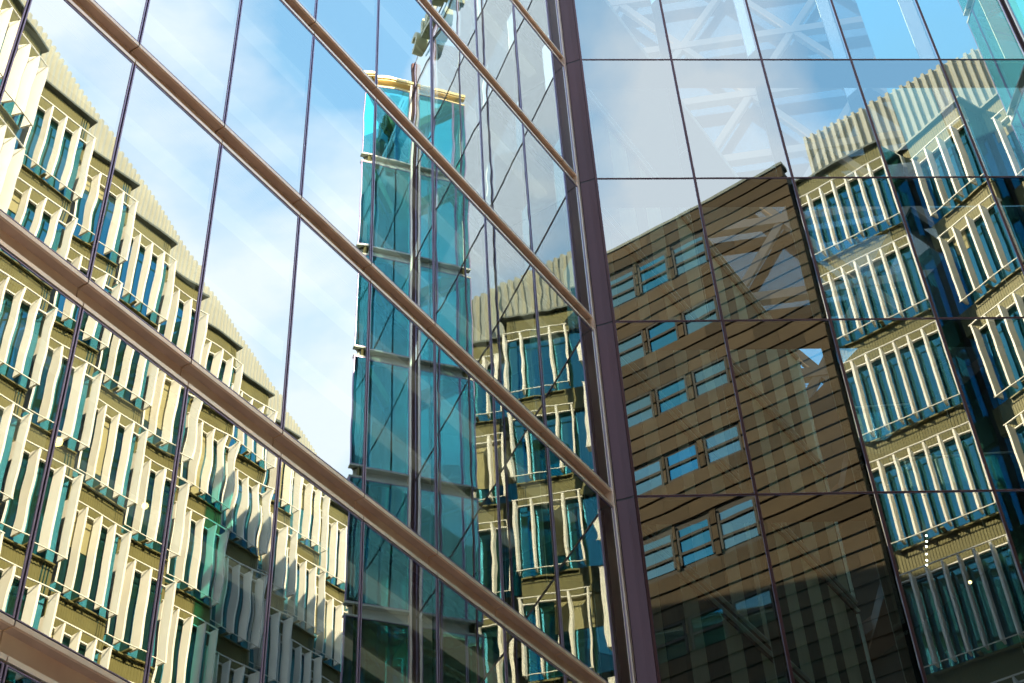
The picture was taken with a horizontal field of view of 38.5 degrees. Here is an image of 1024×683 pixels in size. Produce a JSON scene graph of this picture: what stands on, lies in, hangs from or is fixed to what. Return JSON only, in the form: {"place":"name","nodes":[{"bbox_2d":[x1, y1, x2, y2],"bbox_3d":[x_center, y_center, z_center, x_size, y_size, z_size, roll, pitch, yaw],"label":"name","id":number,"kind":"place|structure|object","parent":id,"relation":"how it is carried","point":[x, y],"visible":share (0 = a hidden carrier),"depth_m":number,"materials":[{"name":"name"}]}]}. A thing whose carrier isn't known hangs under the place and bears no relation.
{"place":"outdoors","nodes":[
{"label":"outdoors","id":0,"kind":"place"},
{"bbox_2d":[0,0,760,682],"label":"office wing","id":1,"kind":"structure","parent":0,"point":[300,374],"depth_m":18.02,"materials":[{"name":"glass"}]},
{"bbox_2d":[586,88,875,682],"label":"atrium facade","id":2,"kind":"structure","parent":1,"relation":"attached to","point":[710,623],"depth_m":30.75,"materials":[{"name":"clear glass"}]},
{"bbox_2d":[801,356,849,389],"label":"sky","id":3,"kind":"structure","parent":0,"point":[816,359],"materials":[{"name":"blue"}]},
{"bbox_3d":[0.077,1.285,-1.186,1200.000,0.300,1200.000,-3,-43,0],"label":"pavement","id":4,"kind":"structure","parent":0,"visible":0},
{"bbox_2d":[559,0,656,682],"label":"corner column","id":5,"kind":"structure","parent":4,"relation":"on","point":[643,651],"depth_m":26.17,"materials":[{"name":"brown metal"}]},
{"bbox_2d":[572,0,1023,682],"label":"glass screen","id":6,"kind":"object","parent":4,"relation":"on","point":[986,502],"visible":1,"depth_m":28.34,"materials":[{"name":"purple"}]},
{"bbox_2d":[809,0,1023,682],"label":"corner wing","id":7,"kind":"structure","parent":4,"relation":"on","point":[968,634],"depth_m":35.94,"materials":[{"name":"glass"}]},
{"bbox_2d":[608,0,945,398],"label":"steel lattice","id":8,"kind":"object","parent":7,"relation":"attached to","point":[859,268],"visible":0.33,"depth_m":51.34,"materials":[{"name":"metal"}]},
{"bbox_2d":[834,403,924,531],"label":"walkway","id":9,"kind":"structure","parent":7,"relation":"attached to","point":[884,469],"depth_m":36.83,"materials":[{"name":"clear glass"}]},
{"bbox_2d":[865,451,1023,665],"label":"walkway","id":10,"kind":"structure","parent":7,"relation":"attached to","point":[959,552],"depth_m":32.83,"materials":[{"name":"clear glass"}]},
{"bbox_2d":[997,0,1023,56],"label":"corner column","id":11,"kind":"structure","parent":4,"relation":"on","point":[1013,22],"depth_m":33.89,"materials":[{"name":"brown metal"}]}
]}

